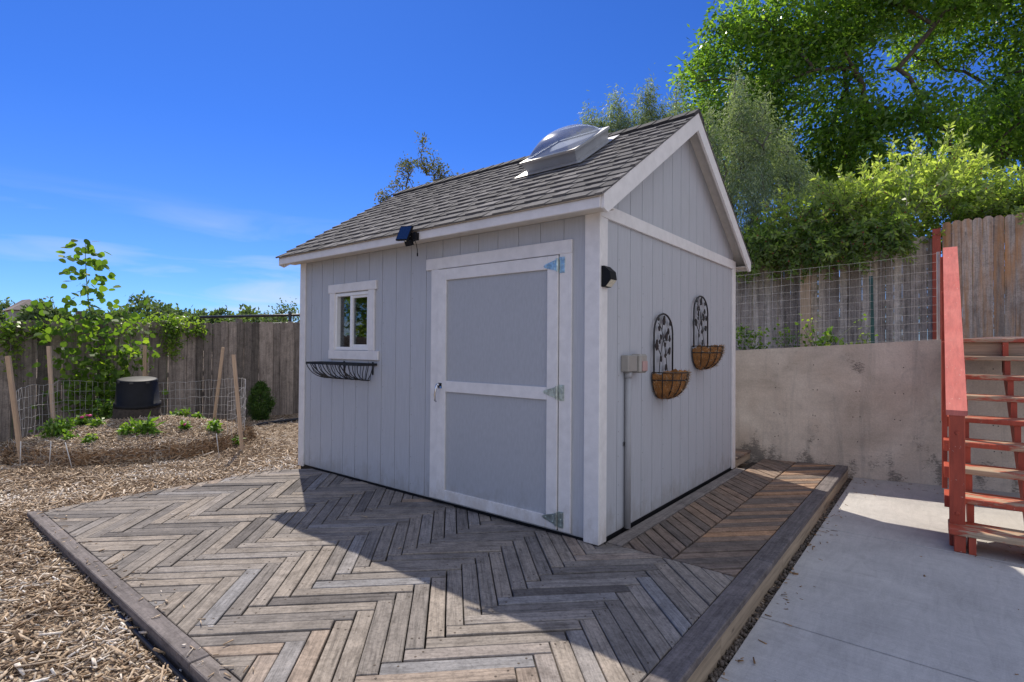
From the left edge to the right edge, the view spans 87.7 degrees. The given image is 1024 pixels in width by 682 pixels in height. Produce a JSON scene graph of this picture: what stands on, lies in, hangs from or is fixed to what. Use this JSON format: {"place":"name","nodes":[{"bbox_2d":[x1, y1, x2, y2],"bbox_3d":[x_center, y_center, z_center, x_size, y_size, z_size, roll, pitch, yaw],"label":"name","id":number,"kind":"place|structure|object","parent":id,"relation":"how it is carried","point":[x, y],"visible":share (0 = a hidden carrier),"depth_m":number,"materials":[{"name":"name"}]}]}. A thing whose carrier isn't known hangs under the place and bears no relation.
{"place":"outdoors","nodes":[
{"label":"outdoors","id":0,"kind":"place"},
{"bbox_2d":[3,299,31,321],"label":"brown roofed house","id":1,"kind":"structure","parent":0,"point":[16,307],"depth_m":55.80,"materials":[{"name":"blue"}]},
{"bbox_2d":[0,351,833,681],"bbox_3d":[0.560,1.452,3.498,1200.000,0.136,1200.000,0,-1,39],"label":"ground","id":2,"kind":"structure","parent":0,"point":[76,629],"depth_m":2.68,"materials":[{"name":"brown wood"}]},
{"bbox_2d":[0,297,14,321],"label":"background tree","id":3,"kind":"object","parent":2,"relation":"on","point":[7,304],"visible":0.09,"depth_m":77.09,"materials":[{"name":"green plant"}]},
{"bbox_2d":[12,296,74,347],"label":"background tree","id":4,"kind":"object","parent":2,"relation":"on","point":[26,315],"visible":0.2,"depth_m":53.23,"materials":[{"name":"green plant"}]},
{"bbox_2d":[59,311,74,321],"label":"background tree","id":5,"kind":"object","parent":2,"relation":"on","point":[70,315],"visible":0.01,"depth_m":61.59,"materials":[{"name":"green plant"}]},
{"bbox_2d":[73,304,110,350],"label":"background tree","id":6,"kind":"object","parent":2,"relation":"on","point":[93,311],"visible":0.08,"depth_m":61.00,"materials":[{"name":"green plant"}]},
{"bbox_2d":[26,239,168,422],"bbox_3d":[-6.171,-0.050,7.959,1.128,2.944,1.708,0,-1,39],"label":"aspen sapling","id":7,"kind":"object","parent":2,"relation":"on","point":[107,389],"visible":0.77,"depth_m":7.89,"materials":[{"name":"green plant"}]},
{"bbox_2d":[0,307,212,438],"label":"climbing vine","id":8,"kind":"object","parent":2,"relation":"on","point":[174,321],"visible":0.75,"depth_m":8.71,"materials":[{"name":"green plant"}]},
{"bbox_2d":[8,378,245,461],"bbox_3d":[-4.962,0.971,7.116,2.562,0.880,2.558,0,-1,39],"label":"wire ring","id":9,"kind":"object","parent":2,"relation":"on","point":[241,397],"visible":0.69,"depth_m":7.36,"materials":[{"name":"grey metal"}]},
{"bbox_2d":[0,414,259,467],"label":"mulch bed","id":10,"kind":"object","parent":2,"relation":"on","point":[108,435],"visible":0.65,"depth_m":6.30,"materials":[{"name":"wood"}]},
{"bbox_2d":[5,356,23,462],"bbox_3d":[-5.582,0.798,5.987,0.232,1.267,0.042,0,-1,-2],"label":"wooden stake","id":11,"kind":"object","parent":10,"relation":"on","point":[13,399],"visible":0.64,"depth_m":5.97,"materials":[{"name":"brown wood"}]},
{"bbox_2d":[46,346,55,421],"bbox_3d":[-6.242,0.705,7.227,0.136,1.273,0.036,1,-1,-11],"label":"wooden stake","id":12,"kind":"object","parent":10,"relation":"on","point":[50,378],"visible":0.64,"depth_m":7.21,"materials":[{"name":"brown wood"}]},
{"bbox_2d":[29,415,77,437],"bbox_3d":[-5.532,1.066,6.497,0.416,0.375,0.410,0,-1,-3],"label":"bedding plant","id":13,"kind":"object","parent":10,"relation":"on","point":[59,424],"visible":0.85,"depth_m":6.42,"materials":[{"name":"green plant"}]},
{"bbox_2d":[57,428,79,439],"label":"bedding plant","id":14,"kind":"object","parent":10,"relation":"on","point":[67,435],"visible":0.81,"depth_m":6.27,"materials":[{"name":"green plant"}]},
{"bbox_2d":[66,412,96,426],"bbox_3d":[-5.578,1.047,6.960,0.304,0.270,0.365,0,-1,39],"label":"bedding plant","id":15,"kind":"object","parent":10,"relation":"on","point":[82,419],"visible":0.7,"depth_m":6.91,"materials":[{"name":"green plant"}]},
{"bbox_2d":[81,433,97,443],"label":"bedding plant","id":16,"kind":"object","parent":10,"relation":"on","point":[87,439],"visible":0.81,"depth_m":6.16,"materials":[{"name":"green plant"}]},
{"bbox_2d":[86,417,105,427],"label":"bedding plant","id":17,"kind":"object","parent":10,"relation":"on","point":[95,422],"visible":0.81,"depth_m":6.70,"materials":[{"name":"green plant"}]},
{"bbox_2d":[90,398,114,419],"bbox_3d":[-5.534,0.952,7.309,0.282,0.357,0.422,-1,-2,61],"label":"bedding plant","id":18,"kind":"object","parent":10,"relation":"on","point":[106,409],"visible":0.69,"depth_m":7.26,"materials":[{"name":"green plant"}]},
{"bbox_2d":[116,422,135,434],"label":"bedding plant","id":19,"kind":"object","parent":10,"relation":"on","point":[125,430],"visible":0.93,"depth_m":6.43,"materials":[{"name":"green plant"}]},
{"bbox_2d":[111,406,163,419],"bbox_3d":[-5.106,1.015,7.270,0.620,0.277,0.616,0,-1,39],"label":"soil heap","id":20,"kind":"object","parent":10,"relation":"on","point":[118,414],"visible":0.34,"depth_m":7.04,"materials":[{"name":"brown soil"}]},
{"bbox_2d":[113,376,161,409],"bbox_3d":[-5.104,0.703,7.271,0.546,0.427,0.548,0,-1,39],"label":"plant pot","id":21,"kind":"object","parent":20,"relation":"on","point":[137,393],"visible":1,"depth_m":7.07,"materials":[{"name":"black plastic"}]},
{"bbox_2d":[142,345,146,375],"bbox_3d":[-5.661,0.712,8.203,0.048,1.290,0.042,1,-1,-14],"label":"wooden stake","id":22,"kind":"object","parent":10,"relation":"on","point":[144,373],"visible":0.36,"depth_m":8.19,"materials":[{"name":"brown wood"}]},
{"bbox_2d":[129,411,165,436],"bbox_3d":[-4.518,1.066,6.600,0.461,0.420,0.386,0,-1,39],"label":"bedding plant","id":23,"kind":"object","parent":10,"relation":"on","point":[146,426],"visible":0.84,"depth_m":6.55,"materials":[{"name":"green plant"}]},
{"bbox_2d":[170,407,190,416],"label":"bedding plant","id":24,"kind":"object","parent":10,"relation":"on","point":[186,412],"visible":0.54,"depth_m":7.91,"materials":[{"name":"green plant"}]},
{"bbox_2d":[178,420,192,430],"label":"bedding plant","id":25,"kind":"object","parent":10,"relation":"on","point":[184,426],"visible":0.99,"depth_m":6.87,"materials":[{"name":"green plant"}]},
{"bbox_2d":[191,412,204,418],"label":"bedding plant","id":26,"kind":"object","parent":10,"relation":"on","point":[197,414],"visible":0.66,"depth_m":7.88,"materials":[{"name":"green plant"}]},
{"bbox_2d":[206,417,222,432],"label":"bedding plant","id":27,"kind":"object","parent":10,"relation":"on","point":[214,425],"visible":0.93,"depth_m":7.01,"materials":[{"name":"green plant"}]},
{"bbox_2d":[213,347,224,419],"bbox_3d":[-4.608,0.733,8.359,0.195,1.276,0.046,0,-1,5],"label":"wooden stake","id":28,"kind":"object","parent":10,"relation":"on","point":[218,381],"visible":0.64,"depth_m":8.34,"materials":[{"name":"brown wood"}]},
{"bbox_2d":[231,435,243,444],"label":"bedding plant","id":29,"kind":"object","parent":10,"relation":"on","point":[237,441],"visible":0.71,"depth_m":7.08,"materials":[{"name":"green plant"}]},
{"bbox_2d":[83,579,190,681],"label":"plastic edging","id":30,"kind":"object","parent":2,"relation":"on","point":[150,646],"visible":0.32,"depth_m":2.38,"materials":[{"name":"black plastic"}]},
{"bbox_2d":[96,290,184,351],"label":"background tree","id":31,"kind":"object","parent":2,"relation":"on","point":[154,307],"visible":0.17,"depth_m":52.97,"materials":[{"name":"green plant"}]},
{"bbox_2d":[0,311,299,441],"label":"wooden fence","id":32,"kind":"object","parent":2,"relation":"on","point":[268,352],"visible":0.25,"depth_m":9.35,"materials":[{"name":"brown wood"}]},
{"bbox_2d":[175,303,220,345],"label":"background tree","id":33,"kind":"object","parent":2,"relation":"on","point":[200,313],"visible":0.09,"depth_m":61.08,"materials":[{"name":"green plant"}]},
{"bbox_2d":[203,305,234,350],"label":"background tree","id":34,"kind":"object","parent":2,"relation":"on","point":[222,311],"visible":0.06,"depth_m":63.24,"materials":[{"name":"green plant"}]},
{"bbox_2d":[232,354,243,449],"bbox_3d":[-3.514,0.815,6.837,0.173,1.285,0.039,1,-1,-6],"label":"wooden stake","id":35,"kind":"object","parent":2,"relation":"on","point":[238,407],"visible":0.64,"depth_m":6.82,"materials":[{"name":"brown wood"}]},
{"bbox_2d":[212,304,278,331],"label":"background tree","id":36,"kind":"object","parent":2,"relation":"on","point":[247,311],"visible":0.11,"depth_m":61.13,"materials":[{"name":"green plant"}]},
{"bbox_2d":[198,312,299,325],"bbox_3d":[-6.074,0.379,13.942,4.106,2.305,0.090,1,-1,-4],"label":"metal rail","id":37,"kind":"object","parent":2,"relation":"on","point":[289,315],"visible":0.29,"depth_m":13.88,"materials":[{"name":"black metal"}]},
{"bbox_2d":[245,380,276,420],"bbox_3d":[-4.565,1.082,9.679,0.555,0.779,0.550,0,-1,39],"label":"arborvitae","id":38,"kind":"object","parent":2,"relation":"on","point":[259,409],"visible":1,"depth_m":9.58,"materials":[{"name":"green plant"}]},
{"bbox_2d":[248,418,298,427],"bbox_3d":[-3.794,1.432,9.687,0.184,0.076,2.173,0,-1,33],"label":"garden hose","id":39,"kind":"object","parent":2,"relation":"on","point":[282,421],"visible":0.38,"depth_m":9.33,"materials":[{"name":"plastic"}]},
{"bbox_2d":[258,298,299,322],"bbox_3d":[-10.740,-0.234,25.925,2.574,3.793,2.603,0,-1,39],"label":"background tree","id":40,"kind":"object","parent":2,"relation":"on","point":[279,319],"visible":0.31,"depth_m":25.68,"materials":[{"name":"green plant"}]},
{"bbox_2d":[374,130,459,203],"bbox_3d":[-1.571,-2.297,13.122,3.508,5.504,1.348,1,-1,-20],"label":"apple tree","id":41,"kind":"object","parent":2,"relation":"on","point":[408,166],"visible":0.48,"depth_m":12.91,"materials":[{"name":"green plant"}]},
{"bbox_2d":[27,459,847,681],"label":"wooden deck","id":42,"kind":"structure","parent":2,"relation":"on","point":[335,586],"depth_m":3.00,"materials":[{"name":"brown wood"}]},
{"bbox_2d":[735,448,750,467],"bbox_3d":[2.413,1.351,6.282,0.620,0.125,0.561,0,-1,39],"label":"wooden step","id":43,"kind":"object","parent":42,"relation":"on","point":[742,456],"visible":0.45,"depth_m":6.10,"materials":[{"name":"brown wood"}]},
{"bbox_2d":[275,109,751,545],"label":"garden shed","id":44,"kind":"structure","parent":2,"relation":"on","point":[494,330],"depth_m":4.33,"materials":[{"name":"grey wood"}]},
{"bbox_2d":[306,361,376,380],"bbox_3d":[-1.673,0.287,5.169,0.907,0.180,0.207,0,-1,39],"label":"window basket","id":45,"kind":"object","parent":44,"relation":"hanging from","point":[344,364],"depth_m":5.09,"materials":[{"name":"black metal"}]},
{"bbox_2d":[328,280,378,359],"bbox_3d":[-1.544,-0.195,5.229,0.830,0.752,0.074,0,-1,39],"label":"window","id":46,"kind":"structure","parent":44,"relation":"in","point":[352,315],"depth_m":5.23,"materials":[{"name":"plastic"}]},
{"bbox_2d":[396,226,418,255],"bbox_3d":[-0.856,-0.821,4.356,0.162,0.257,0.116,0,-1,39],"label":"solar light","id":47,"kind":"object","parent":44,"relation":"attached to","point":[407,236],"visible":1,"depth_m":4.34,"materials":[{"name":"black plastic"}]},
{"bbox_2d":[434,255,564,529],"bbox_3d":[-0.143,0.353,4.025,1.244,1.896,0.085,0,-1,39],"label":"door","id":48,"kind":"structure","parent":44,"relation":"in","point":[499,391],"depth_m":4.01,"materials":[{"name":"wood"}]},
{"bbox_2d":[601,266,616,287],"bbox_3d":[0.642,-0.426,3.523,0.069,0.138,0.085,0,-1,39],"label":"wall lamp","id":49,"kind":"object","parent":44,"relation":"attached to","point":[608,277],"visible":1,"depth_m":3.50,"materials":[{"name":"black plastic"}]},
{"bbox_2d":[621,354,647,528],"bbox_3d":[0.882,0.711,3.830,0.098,1.235,0.269,0,-1,39],"label":"outlet box","id":50,"kind":"object","parent":44,"relation":"attached to","point":[634,363],"visible":1,"depth_m":3.78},
{"bbox_2d":[642,361,647,370],"bbox_3d":[0.964,0.181,3.864,0.010,0.073,0.078,0,-1,39],"label":"cover door","id":51,"kind":"structure","parent":50,"relation":"in","point":[644,363],"depth_m":3.85,"materials":[{"name":"grey plastic"}]},
{"bbox_2d":[651,313,691,400],"bbox_3d":[1.046,0.125,3.922,0.268,0.714,1.230,0,-1,39],"label":"wall planter","id":52,"kind":"object","parent":44,"relation":"attached to","point":[671,384],"visible":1,"depth_m":4.15,"materials":[{"name":"brown wicker"}]},
{"bbox_2d":[692,295,724,370],"bbox_3d":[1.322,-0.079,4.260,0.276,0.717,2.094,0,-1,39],"label":"wall planter","id":53,"kind":"object","parent":44,"relation":"attached to","point":[704,357],"visible":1,"depth_m":4.83,"materials":[{"name":"brown wicker"}]},
{"bbox_2d":[706,478,851,681],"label":"gravel","id":54,"kind":"structure","parent":2,"relation":"on","point":[722,663],"depth_m":3.01,"materials":[{"name":"grey gravel"}]},
{"bbox_2d":[735,337,1023,492],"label":"retaining wall","id":55,"kind":"structure","parent":2,"relation":"on","point":[870,411],"depth_m":5.91,"materials":[{"name":"concrete"}]},
{"bbox_2d":[736,252,939,346],"bbox_3d":[3.723,-0.381,6.339,2.147,1.170,0.099,0,-1,30],"label":"wire fence","id":56,"kind":"object","parent":55,"relation":"on","point":[872,317],"visible":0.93,"depth_m":6.12,"materials":[{"name":"grey metal"}]},
{"bbox_2d":[0,0,1023,339],"label":"sky","id":57,"kind":"structure","parent":0,"point":[195,144],"materials":[{"name":"blue"}]},
{"bbox_2d":[717,477,1023,681],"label":"patio","id":58,"kind":"structure","parent":0,"point":[874,605],"depth_m":2.98,"materials":[{"name":"concrete"}]},
{"bbox_2d":[721,479,1023,680],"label":"leaf litter","id":59,"kind":"object","parent":58,"relation":"on","point":[793,573],"visible":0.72,"depth_m":3.21,"materials":[{"name":"plant"}]},
{"bbox_2d":[941,247,1023,555],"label":"wooden staircase","id":60,"kind":"structure","parent":58,"relation":"on","point":[959,469],"depth_m":4.23,"materials":[{"name":"red paint"}]},
{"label":"terrace","id":61,"kind":"structure","parent":0,"visible":0},
{"bbox_2d":[574,63,693,132],"bbox_3d":[2.236,-2.435,9.923,2.322,5.556,1.483,0,-1,19],"label":"olive tree","id":62,"kind":"object","parent":61,"relation":"on","point":[620,121],"visible":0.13,"depth_m":9.95,"materials":[{"name":"green plant"}]},
{"bbox_2d":[736,323,773,349],"bbox_3d":[3.015,-0.001,6.848,0.356,0.468,0.698,1,-1,-36],"label":"wall weed","id":63,"kind":"object","parent":61,"relation":"on","point":[745,344],"depth_m":6.83,"materials":[{"name":"green plant"}]},
{"bbox_2d":[694,57,825,285],"bbox_3d":[4.309,-2.429,9.549,2.396,5.372,1.219,0,-1,19],"label":"olive tree","id":64,"kind":"object","parent":61,"relation":"on","point":[760,194],"visible":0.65,"depth_m":9.48,"materials":[{"name":"green plant"}]},
{"bbox_2d":[767,314,820,347],"bbox_3d":[3.504,-0.069,6.573,0.704,0.534,0.307,0,-1,39],"label":"wall weed","id":65,"kind":"object","parent":61,"relation":"on","point":[789,330],"depth_m":6.59,"materials":[{"name":"green plant"}]},
{"bbox_2d":[811,326,843,345],"bbox_3d":[3.760,0.029,6.424,0.312,0.417,0.352,1,-1,-25],"label":"wall weed","id":66,"kind":"object","parent":61,"relation":"on","point":[827,338],"depth_m":6.37,"materials":[{"name":"green plant"}]},
{"bbox_2d":[795,313,866,345],"bbox_3d":[3.785,-0.048,6.369,0.763,0.544,0.342,0,-1,39],"label":"wall weed","id":67,"kind":"object","parent":61,"relation":"on","point":[810,333],"depth_m":6.43,"materials":[{"name":"green plant"}]},
{"bbox_2d":[736,228,940,349],"bbox_3d":[4.067,-0.565,9.188,5.186,2.020,0.285,0,-1,39],"label":"wooden fence","id":68,"kind":"object","parent":61,"relation":"on","point":[908,330],"visible":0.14,"depth_m":8.23,"materials":[{"name":"brown wood"}]},
{"bbox_2d":[657,0,1023,317],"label":"ash tree","id":69,"kind":"object","parent":61,"relation":"on","point":[793,52],"visible":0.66,"depth_m":12.70,"materials":[{"name":"green plant"}]},
{"bbox_2d":[855,325,877,343],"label":"wall weed","id":70,"kind":"object","parent":61,"relation":"on","point":[865,340],"depth_m":6.29,"materials":[{"name":"green plant"}]},
{"bbox_2d":[736,121,1023,322],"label":"honeysuckle shrub","id":71,"kind":"object","parent":61,"relation":"on","point":[848,219],"visible":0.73,"depth_m":8.01,"materials":[{"name":"green plant"}]},
{"bbox_2d":[942,213,1023,337],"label":"wooden fence","id":72,"kind":"object","parent":61,"relation":"on","point":[998,307],"visible":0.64,"depth_m":7.24,"materials":[{"name":"brown wood"}]}
]}

